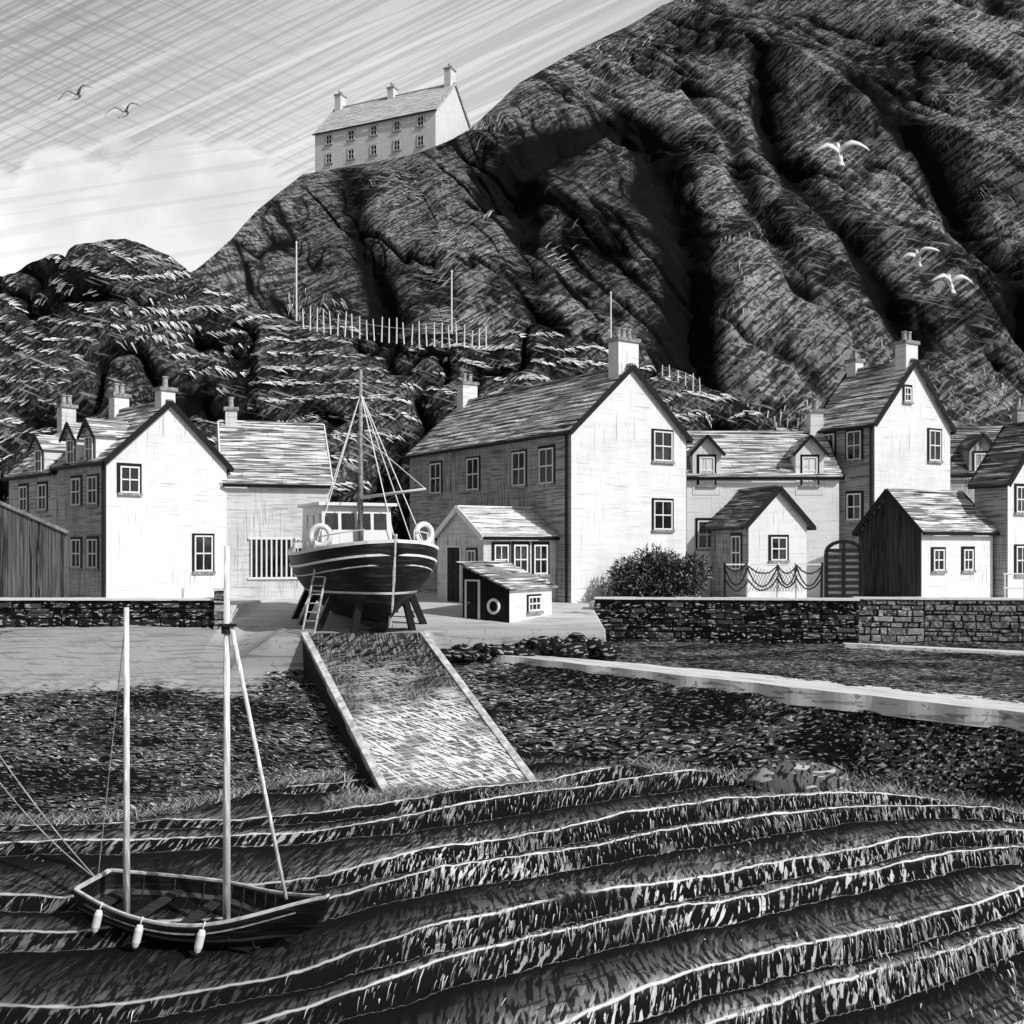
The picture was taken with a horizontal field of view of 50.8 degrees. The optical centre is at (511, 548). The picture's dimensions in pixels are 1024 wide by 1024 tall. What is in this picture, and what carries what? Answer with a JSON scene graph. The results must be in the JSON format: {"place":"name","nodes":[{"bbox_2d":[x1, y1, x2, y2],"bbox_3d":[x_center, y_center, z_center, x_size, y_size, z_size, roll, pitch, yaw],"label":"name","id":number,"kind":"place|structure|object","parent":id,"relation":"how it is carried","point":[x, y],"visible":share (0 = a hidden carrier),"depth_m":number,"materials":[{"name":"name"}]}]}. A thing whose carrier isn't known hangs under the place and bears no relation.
{"place":"outdoors","nodes":[
{"label":"outdoors","id":0,"kind":"place"},
{"bbox_2d":[58,84,92,100],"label":"gull","id":1,"kind":"object","parent":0,"point":[78,94],"visible":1,"depth_m":49.88,"materials":[{"name":"white"}]},
{"bbox_2d":[105,102,142,118],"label":"gull","id":2,"kind":"object","parent":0,"point":[126,112],"visible":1,"depth_m":49.87,"materials":[{"name":"white"}]},
{"bbox_2d":[0,0,672,276],"label":"sky","id":3,"kind":"structure","parent":0,"point":[233,95],"materials":[{"name":"white"}]},
{"bbox_2d":[0,239,806,539],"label":"hillside","id":4,"kind":"structure","parent":0,"point":[98,371],"depth_m":56.84,"materials":[{"name":"black plant"}]},
{"bbox_2d":[302,306,486,350],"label":"post and wire fence","id":5,"kind":"object","parent":4,"relation":"on","point":[425,330],"visible":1,"depth_m":58.68,"materials":[{"name":"white paint"}]},
{"bbox_2d":[662,365,700,394],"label":"post and wire fence","id":6,"kind":"object","parent":4,"relation":"on","point":[678,374],"visible":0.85,"depth_m":58.78,"materials":[{"name":"white paint"}]},
{"bbox_2d":[0,755,1023,1023],"bbox_3d":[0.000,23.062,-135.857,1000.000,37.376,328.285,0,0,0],"label":"beach","id":7,"kind":"structure","parent":0,"point":[60,963],"depth_m":19.30,"materials":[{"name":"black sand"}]},
{"bbox_2d":[73,546,329,953],"bbox_3d":[-5.291,3.421,18.146,4.848,6.851,1.951,2,7,20],"label":"sailing dinghy","id":8,"kind":"object","parent":7,"relation":"on","point":[125,899],"visible":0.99,"depth_m":18.36,"materials":[{"name":"paint"}]},
{"bbox_2d":[0,783,93,876],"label":"mooring rope","id":9,"kind":"object","parent":8,"relation":"attached to","point":[44,833],"visible":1,"depth_m":19.72,"materials":[{"name":"fabric"}]},
{"bbox_2d":[0,755,94,875],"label":"mooring rope","id":10,"kind":"object","parent":8,"relation":"attached to","point":[45,817],"visible":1,"depth_m":19.68,"materials":[{"name":"fabric"}]},
{"bbox_2d":[743,760,849,792],"bbox_3d":[6.866,5.841,26.006,2.606,1.469,1.632,0,0,0],"label":"boulder","id":11,"kind":"object","parent":7,"relation":"on","point":[793,776],"visible":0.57,"depth_m":25.44,"materials":[{"name":"grey stone"}]},
{"bbox_2d":[0,592,1023,820],"bbox_3d":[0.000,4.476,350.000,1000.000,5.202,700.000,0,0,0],"label":"ground","id":12,"kind":"structure","parent":0,"point":[58,692],"depth_m":29.10,"materials":[{"name":"black gravel"}]},
{"bbox_2d":[0,501,68,600],"bbox_3d":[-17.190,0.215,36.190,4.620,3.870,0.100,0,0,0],"label":"shed","id":13,"kind":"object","parent":12,"relation":"on","point":[33,556],"visible":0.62,"depth_m":36.21,"materials":[{"name":"grey wood"}]},
{"bbox_2d":[1,394,105,525],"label":"house","id":14,"kind":"structure","parent":12,"relation":"on","point":[31,478],"depth_m":42.32,"materials":[{"name":"stone"}]},
{"bbox_2d":[18,483,28,512],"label":"window","id":15,"kind":"structure","parent":14,"relation":"in","point":[23,489],"depth_m":43.18,"materials":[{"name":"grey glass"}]},
{"bbox_2d":[34,449,42,471],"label":"window","id":16,"kind":"structure","parent":14,"relation":"in","point":[38,455],"depth_m":42.03,"materials":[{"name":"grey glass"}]},
{"bbox_2d":[35,481,47,512],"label":"window","id":17,"kind":"structure","parent":14,"relation":"in","point":[42,487],"depth_m":41.83,"materials":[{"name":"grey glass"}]},
{"bbox_2d":[0,597,213,627],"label":"sea wall","id":18,"kind":"structure","parent":12,"relation":"on","point":[81,612],"depth_m":35.01,"materials":[{"name":"stone"}]},
{"bbox_2d":[49,376,233,600],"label":"house","id":19,"kind":"structure","parent":12,"relation":"on","point":[141,501],"depth_m":39.52,"materials":[{"name":"paint"}]},
{"bbox_2d":[66,438,75,462],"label":"window","id":20,"kind":"structure","parent":19,"relation":"in","point":[70,444],"depth_m":40.00,"materials":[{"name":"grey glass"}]},
{"bbox_2d":[68,474,81,507],"bbox_3d":[-16.095,-2.107,39.739,0.120,1.215,1.016,0,0,-45],"label":"window","id":21,"kind":"structure","parent":19,"relation":"in","point":[75,480],"depth_m":39.73,"materials":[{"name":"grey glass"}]},
{"bbox_2d":[68,537,81,570],"bbox_3d":[-16.096,0.180,39.739,0.120,1.241,1.000,0,0,-45],"label":"window","id":22,"kind":"structure","parent":19,"relation":"in","point":[75,542],"depth_m":39.73,"materials":[{"name":"grey glass"}]},
{"bbox_2d":[84,435,93,461],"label":"window","id":23,"kind":"structure","parent":19,"relation":"in","point":[88,440],"depth_m":38.88,"materials":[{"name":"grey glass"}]},
{"bbox_2d":[84,473,98,506],"bbox_3d":[-15.095,-2.090,38.738,0.120,1.181,1.013,0,0,-45],"label":"window","id":24,"kind":"structure","parent":19,"relation":"in","point":[92,480],"depth_m":38.73,"materials":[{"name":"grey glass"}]},
{"bbox_2d":[84,536,98,570],"bbox_3d":[-15.095,0.173,38.738,0.120,1.254,1.013,0,0,-45],"label":"window","id":25,"kind":"structure","parent":19,"relation":"in","point":[92,542],"depth_m":38.74,"materials":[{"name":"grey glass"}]},
{"bbox_2d":[117,462,142,495],"bbox_3d":[-13.676,-2.482,38.568,0.934,1.164,0.120,0,0,-45],"label":"window","id":26,"kind":"structure","parent":19,"relation":"in","point":[129,475],"depth_m":38.56,"materials":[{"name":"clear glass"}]},
{"bbox_2d":[192,533,215,573],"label":"window","id":27,"kind":"structure","parent":19,"relation":"in","point":[203,547],"depth_m":40.62,"materials":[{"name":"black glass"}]},
{"bbox_2d":[213,588,230,629],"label":"gate pillar","id":28,"kind":"structure","parent":12,"relation":"on","point":[218,605],"depth_m":34.81,"materials":[{"name":"stone"}]},
{"bbox_2d":[216,397,333,599],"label":"annexe","id":29,"kind":"structure","parent":12,"relation":"on","point":[278,475],"depth_m":42.04,"materials":[{"name":"paint"}]},
{"bbox_2d":[248,537,299,578],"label":"window","id":30,"kind":"structure","parent":29,"relation":"in","point":[269,557],"depth_m":41.81,"materials":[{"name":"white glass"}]},
{"bbox_2d":[301,544,332,632],"bbox_3d":[-5.932,1.226,32.780,0.420,2.764,0.965,0,0,33],"label":"ladder","id":31,"kind":"object","parent":12,"relation":"on","point":[319,606],"visible":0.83,"depth_m":32.65,"materials":[{"name":"grey paint"}]},
{"bbox_2d":[288,370,438,632],"bbox_3d":[-4.753,-1.509,34.798,4.590,8.441,6.274,0,0,-25],"label":"fishing boat","id":32,"kind":"object","parent":12,"relation":"on","point":[370,569],"visible":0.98,"depth_m":33.15,"materials":[{"name":"paint"}]},
{"bbox_2d":[301,632,543,792],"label":"slipway","id":33,"kind":"structure","parent":12,"relation":"on","point":[405,709],"depth_m":28.58,"materials":[{"name":"grey concrete"}]},
{"bbox_2d":[463,649,479,661],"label":"boulder","id":34,"kind":"object","parent":12,"relation":"on","point":[472,655],"visible":1,"depth_m":32.45,"materials":[{"name":"black stone"}]},
{"bbox_2d":[479,653,494,662],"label":"boulder","id":35,"kind":"object","parent":12,"relation":"on","point":[486,657],"visible":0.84,"depth_m":32.44,"materials":[{"name":"black stone"}]},
{"bbox_2d":[434,505,559,601],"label":"porch extension","id":36,"kind":"object","parent":12,"relation":"on","point":[525,538],"visible":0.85,"depth_m":40.40,"materials":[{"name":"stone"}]},
{"bbox_2d":[446,546,461,601],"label":"door","id":37,"kind":"structure","parent":36,"relation":"in","point":[453,554],"depth_m":40.80,"materials":[{"name":"black paint"}]},
{"bbox_2d":[466,548,477,560],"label":"window","id":38,"kind":"structure","parent":36,"relation":"in","point":[471,553],"depth_m":39.67,"materials":[{"name":"clear glass"}]},
{"bbox_2d":[491,542,510,562],"bbox_3d":[-0.397,0.370,39.440,0.809,1.239,0.080,0,0,-33],"label":"window","id":39,"kind":"structure","parent":36,"relation":"in","point":[500,551],"depth_m":39.43,"materials":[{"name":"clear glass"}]},
{"bbox_2d":[511,542,529,572],"bbox_3d":[0.322,0.362,39.911,0.823,1.255,0.080,0,0,-33],"label":"window","id":40,"kind":"structure","parent":36,"relation":"in","point":[520,551],"depth_m":39.93,"materials":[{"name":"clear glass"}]},
{"bbox_2d":[532,542,550,576],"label":"window","id":41,"kind":"structure","parent":36,"relation":"in","point":[540,550],"depth_m":40.38,"materials":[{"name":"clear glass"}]},
{"bbox_2d":[491,645,503,656],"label":"boulder","id":42,"kind":"object","parent":12,"relation":"on","point":[497,650],"visible":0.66,"depth_m":32.46,"materials":[{"name":"black stone"}]},
{"bbox_2d":[456,561,557,622],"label":"net shed","id":43,"kind":"structure","parent":12,"relation":"on","point":[503,591],"depth_m":35.79,"materials":[{"name":"black paint"}]},
{"bbox_2d":[465,579,479,619],"bbox_3d":[-1.328,1.738,35.836,0.620,1.430,0.140,0,0,37],"label":"door","id":44,"kind":"structure","parent":43,"relation":"in","point":[472,587],"depth_m":35.85,"materials":[{"name":"black paint"}]},
{"bbox_2d":[526,594,543,614],"bbox_3d":[0.762,1.851,36.056,0.120,0.665,0.900,0,0,37],"label":"window","id":45,"kind":"structure","parent":43,"relation":"in","point":[534,601],"depth_m":36.04,"materials":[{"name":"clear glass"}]},
{"bbox_2d":[500,643,514,655],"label":"boulder","id":46,"kind":"object","parent":12,"relation":"on","point":[509,649],"visible":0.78,"depth_m":32.52,"materials":[{"name":"black stone"}]},
{"bbox_2d":[0,752,1023,825],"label":"grass tufts","id":47,"kind":"object","parent":12,"relation":"on","point":[347,798],"visible":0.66,"depth_m":25.37,"materials":[{"name":"grey plant"}]},
{"bbox_2d":[514,645,534,655],"bbox_3d":[0.350,3.168,32.678,0.712,0.460,0.601,-5,13,0],"label":"boulder","id":48,"kind":"object","parent":12,"relation":"on","point":[520,650],"visible":0.76,"depth_m":32.47,"materials":[{"name":"black stone"}]},
{"bbox_2d":[540,650,553,655],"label":"boulder","id":49,"kind":"object","parent":12,"relation":"on","point":[547,653],"visible":0.52,"depth_m":33.01,"materials":[{"name":"black stone"}]},
{"bbox_2d":[537,636,550,650],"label":"boulder","id":50,"kind":"object","parent":49,"relation":"on","point":[544,642],"visible":0.73,"depth_m":32.52,"materials":[{"name":"black stone"}]},
{"bbox_2d":[529,637,540,648],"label":"boulder","id":51,"kind":"object","parent":50,"relation":"on","point":[534,642],"visible":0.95,"depth_m":32.47,"materials":[{"name":"black stone"}]},
{"bbox_2d":[404,327,692,602],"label":"house","id":52,"kind":"structure","parent":12,"relation":"on","point":[590,468],"depth_m":42.05,"materials":[{"name":"paint"}]},
{"bbox_2d":[428,460,442,495],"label":"window","id":53,"kind":"structure","parent":52,"relation":"in","point":[436,467],"depth_m":48.53,"materials":[{"name":"clear glass"}]},
{"bbox_2d":[464,455,480,492],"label":"window","id":54,"kind":"structure","parent":52,"relation":"in","point":[472,464],"depth_m":45.84,"materials":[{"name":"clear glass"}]},
{"bbox_2d":[509,449,526,488],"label":"window","id":55,"kind":"structure","parent":52,"relation":"in","point":[518,457],"depth_m":42.88,"materials":[{"name":"clear glass"}]},
{"bbox_2d":[536,444,555,486],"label":"window","id":56,"kind":"structure","parent":52,"relation":"in","point":[546,454],"depth_m":41.29,"materials":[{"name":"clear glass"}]},
{"bbox_2d":[651,428,674,463],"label":"window","id":57,"kind":"structure","parent":52,"relation":"in","point":[662,440],"depth_m":42.39,"materials":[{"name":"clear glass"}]},
{"bbox_2d":[651,498,674,531],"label":"window","id":58,"kind":"structure","parent":52,"relation":"in","point":[662,508],"depth_m":42.41,"materials":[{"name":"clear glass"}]},
{"bbox_2d":[560,642,586,657],"bbox_3d":[1.874,3.090,32.717,0.888,0.502,0.782,0,0,-8],"label":"boulder","id":59,"kind":"object","parent":12,"relation":"on","point":[573,649],"visible":0.98,"depth_m":32.46,"materials":[{"name":"black stone"}]},
{"bbox_2d":[549,636,563,650],"bbox_3d":[1.345,2.874,32.719,0.540,0.435,0.740,10,8,10],"label":"boulder","id":60,"kind":"object","parent":59,"relation":"on","point":[556,643],"visible":0.97,"depth_m":32.46,"materials":[{"name":"black stone"}]},
{"bbox_2d":[566,632,587,644],"bbox_3d":[2.022,2.841,33.288,0.639,0.505,0.823,3,-10,17],"label":"boulder","id":61,"kind":"object","parent":12,"relation":"on","point":[576,637],"visible":0.66,"depth_m":32.98,"materials":[{"name":"black stone"}]},
{"bbox_2d":[586,637,601,654],"bbox_3d":[2.522,3.005,33.245,0.754,0.513,0.660,-14,9,28],"label":"boulder","id":62,"kind":"object","parent":12,"relation":"on","point":[592,643],"visible":0.49,"depth_m":33.03,"materials":[{"name":"black stone"}]},
{"bbox_2d":[594,641,612,654],"bbox_3d":[2.799,3.042,32.971,0.558,0.439,0.752,-11,3,29],"label":"boulder","id":63,"kind":"object","parent":12,"relation":"on","point":[599,645],"visible":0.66,"depth_m":32.77,"materials":[{"name":"black stone"}]},
{"bbox_2d":[598,645,622,660],"bbox_3d":[2.968,3.141,32.651,0.712,0.474,0.568,0,0,-26],"label":"boulder","id":64,"kind":"object","parent":12,"relation":"on","point":[609,652],"visible":1,"depth_m":32.44,"materials":[{"name":"black stone"}]},
{"bbox_2d":[598,542,715,599],"bbox_3d":[5.362,0.948,39.550,4.381,2.451,2.612,0,0,0],"label":"bush","id":65,"kind":"object","parent":12,"relation":"on","point":[654,573],"visible":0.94,"depth_m":39.10,"materials":[{"name":"black plant"}]},
{"bbox_2d":[594,597,859,643],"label":"sea wall","id":66,"kind":"structure","parent":12,"relation":"on","point":[762,620],"depth_m":37.44,"materials":[{"name":"stone"}]},
{"bbox_2d":[701,485,816,597],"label":"porch","id":67,"kind":"object","parent":12,"relation":"on","point":[766,525],"visible":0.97,"depth_m":41.55,"materials":[{"name":"paint"}]},
{"bbox_2d":[729,533,742,571],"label":"window","id":68,"kind":"structure","parent":67,"relation":"in","point":[735,538],"depth_m":41.83,"materials":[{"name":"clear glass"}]},
{"bbox_2d":[768,535,789,562],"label":"window","id":69,"kind":"structure","parent":67,"relation":"in","point":[778,545],"depth_m":41.37,"materials":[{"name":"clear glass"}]},
{"bbox_2d":[687,400,844,595],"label":"cottage","id":70,"kind":"structure","parent":12,"relation":"on","point":[804,469],"depth_m":44.00,"materials":[{"name":"paint"}]},
{"bbox_2d":[695,518,711,550],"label":"window","id":71,"kind":"structure","parent":70,"relation":"in","point":[702,537],"depth_m":43.98,"materials":[{"name":"clear glass"}]},
{"bbox_2d":[697,454,716,486],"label":"window","id":72,"kind":"structure","parent":70,"relation":"in","point":[699,456],"depth_m":43.95,"materials":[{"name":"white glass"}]},
{"bbox_2d":[800,454,819,486],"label":"window","id":73,"kind":"structure","parent":70,"relation":"in","point":[802,456],"depth_m":43.95,"materials":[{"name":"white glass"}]},
{"bbox_2d":[724,562,822,597],"bbox_3d":[9.510,1.297,39.191,3.636,1.608,0.118,0,0,0],"label":"rope fence","id":74,"kind":"object","parent":12,"relation":"on","point":[795,570],"visible":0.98,"depth_m":39.14,"materials":[{"name":"black fabric"}]},
{"bbox_2d":[824,540,863,597],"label":"arched gate","id":75,"kind":"structure","parent":12,"relation":"on","point":[842,575],"depth_m":39.27,"materials":[{"name":"black paint"}]},
{"bbox_2d":[817,331,956,552],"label":"house","id":76,"kind":"structure","parent":12,"relation":"on","point":[888,425],"depth_m":45.25,"materials":[{"name":"paint"}]},
{"bbox_2d":[823,432,835,453],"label":"window","id":77,"kind":"structure","parent":76,"relation":"in","point":[831,436],"depth_m":45.87,"materials":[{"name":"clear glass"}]},
{"bbox_2d":[844,428,863,462],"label":"window","id":78,"kind":"structure","parent":76,"relation":"in","point":[853,438],"depth_m":44.87,"materials":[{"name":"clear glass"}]},
{"bbox_2d":[844,490,863,522],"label":"window","id":79,"kind":"structure","parent":76,"relation":"in","point":[854,500],"depth_m":44.87,"materials":[{"name":"clear glass"}]},
{"bbox_2d":[902,384,913,403],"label":"window","id":80,"kind":"structure","parent":76,"relation":"in","point":[906,389],"depth_m":45.00,"materials":[{"name":"clear glass"}]},
{"bbox_2d":[927,428,943,463],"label":"window","id":81,"kind":"structure","parent":76,"relation":"in","point":[934,435],"depth_m":45.92,"materials":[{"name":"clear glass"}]},
{"bbox_2d":[852,597,924,641],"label":"garden wall","id":82,"kind":"structure","parent":12,"relation":"on","point":[882,619],"depth_m":37.80,"materials":[{"name":"stone"}]},
{"bbox_2d":[852,488,999,596],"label":"outbuilding","id":83,"kind":"structure","parent":12,"relation":"on","point":[923,543],"depth_m":41.14,"materials":[{"name":"paint"}]},
{"bbox_2d":[931,547,947,572],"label":"window","id":84,"kind":"structure","parent":83,"relation":"in","point":[938,554],"depth_m":40.34,"materials":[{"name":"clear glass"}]},
{"bbox_2d":[961,546,975,572],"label":"window","id":85,"kind":"structure","parent":83,"relation":"in","point":[967,552],"depth_m":41.01,"materials":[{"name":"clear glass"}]},
{"bbox_2d":[923,597,1023,643],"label":"garden wall","id":86,"kind":"structure","parent":12,"relation":"on","point":[982,620],"depth_m":37.45,"materials":[{"name":"stone"}]},
{"bbox_2d":[940,398,1023,502],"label":"house","id":87,"kind":"structure","parent":12,"relation":"on","point":[970,446],"depth_m":48.29,"materials":[{"name":"stone"}]},
{"bbox_2d":[972,451,986,470],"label":"window","id":88,"kind":"structure","parent":87,"relation":"in","point":[974,453],"depth_m":47.97,"materials":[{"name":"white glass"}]},
{"bbox_2d":[967,422,1023,597],"bbox_3d":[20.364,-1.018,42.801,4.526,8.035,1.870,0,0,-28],"label":"house","id":89,"kind":"structure","parent":12,"relation":"on","point":[996,483],"depth_m":41.58,"materials":[{"name":"paint"}]},
{"bbox_2d":[1014,483,1023,514],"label":"window","id":90,"kind":"structure","parent":89,"relation":"in","point":[1018,488],"depth_m":41.47,"materials":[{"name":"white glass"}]},
{"bbox_2d":[1014,544,1023,576],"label":"window","id":91,"kind":"structure","parent":89,"relation":"in","point":[1018,548],"depth_m":41.47,"materials":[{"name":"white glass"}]},
{"bbox_2d":[1003,573,1023,597],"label":"handrail","id":92,"kind":"object","parent":12,"relation":"on","point":[1004,587],"visible":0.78,"depth_m":38.48,"materials":[{"name":"white paint"}]},
{"bbox_2d":[191,0,1023,429],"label":"hill","id":93,"kind":"structure","parent":0,"point":[791,84],"depth_m":87.21,"materials":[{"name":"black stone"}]},
{"bbox_2d":[312,64,471,171],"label":"house","id":94,"kind":"structure","parent":93,"relation":"on","point":[393,124],"depth_m":103.56,"materials":[{"name":"white paint"}]},
{"bbox_2d":[369,143,377,156],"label":"window","id":95,"kind":"structure","parent":94,"relation":"in","point":[373,147],"depth_m":103.15,"materials":[{"name":"black glass"}]},
{"bbox_2d":[392,139,400,151],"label":"window","id":96,"kind":"structure","parent":94,"relation":"in","point":[396,143],"depth_m":102.00,"materials":[{"name":"black glass"}]},
{"bbox_2d":[392,119,400,132],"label":"window","id":97,"kind":"structure","parent":94,"relation":"in","point":[396,123],"depth_m":102.00,"materials":[{"name":"black glass"}]},
{"bbox_2d":[416,134,424,147],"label":"window","id":98,"kind":"structure","parent":94,"relation":"in","point":[420,138],"depth_m":100.86,"materials":[{"name":"black glass"}]},
{"bbox_2d":[416,114,424,127],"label":"window","id":99,"kind":"structure","parent":94,"relation":"in","point":[420,118],"depth_m":100.86,"materials":[{"name":"black glass"}]},
{"bbox_2d":[479,652,1023,731],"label":"path","id":100,"kind":"structure","parent":0,"point":[977,711],"depth_m":27.62,"materials":[{"name":"concrete"}]},
{"bbox_2d":[810,140,869,165],"bbox_3d":[9.084,-11.030,29.887,1.600,0.960,0.373,-3,-32,7],"label":"gull","id":101,"kind":"object","parent":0,"point":[838,149],"visible":1,"depth_m":29.83,"materials":[{"name":"white paint"}]},
{"bbox_2d":[897,247,939,267],"bbox_3d":[11.258,-8.118,29.929,1.150,0.690,0.268,-15,-36,27],"label":"gull","id":102,"kind":"object","parent":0,"point":[916,255],"visible":1,"depth_m":29.92,"materials":[{"name":"white paint"}]},
{"bbox_2d":[842,643,1023,655],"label":"path","id":103,"kind":"structure","parent":0,"point":[922,648],"depth_m":35.58,"materials":[{"name":"concrete"}]},
{"bbox_2d":[930,273,973,292],"bbox_3d":[12.209,-7.424,29.912,1.250,0.750,0.292,2,-32,-5],"label":"gull","id":104,"kind":"object","parent":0,"point":[953,280],"visible":1,"depth_m":29.86,"materials":[{"name":"white paint"}]},
{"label":"boulder","id":105,"kind":"object","parent":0,"visible":0},
{"bbox_2d":[440,648,454,659],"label":"boulder","id":106,"kind":"object","parent":105,"relation":"on","point":[447,652],"visible":0.72,"depth_m":32.60,"materials":[{"name":"black stone"}]},
{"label":"boulder","id":107,"kind":"object","parent":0,"visible":0},
{"bbox_2d":[451,643,468,653],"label":"boulder","id":108,"kind":"object","parent":107,"relation":"on","point":[463,648],"visible":0.56,"depth_m":32.91,"materials":[{"name":"black stone"}]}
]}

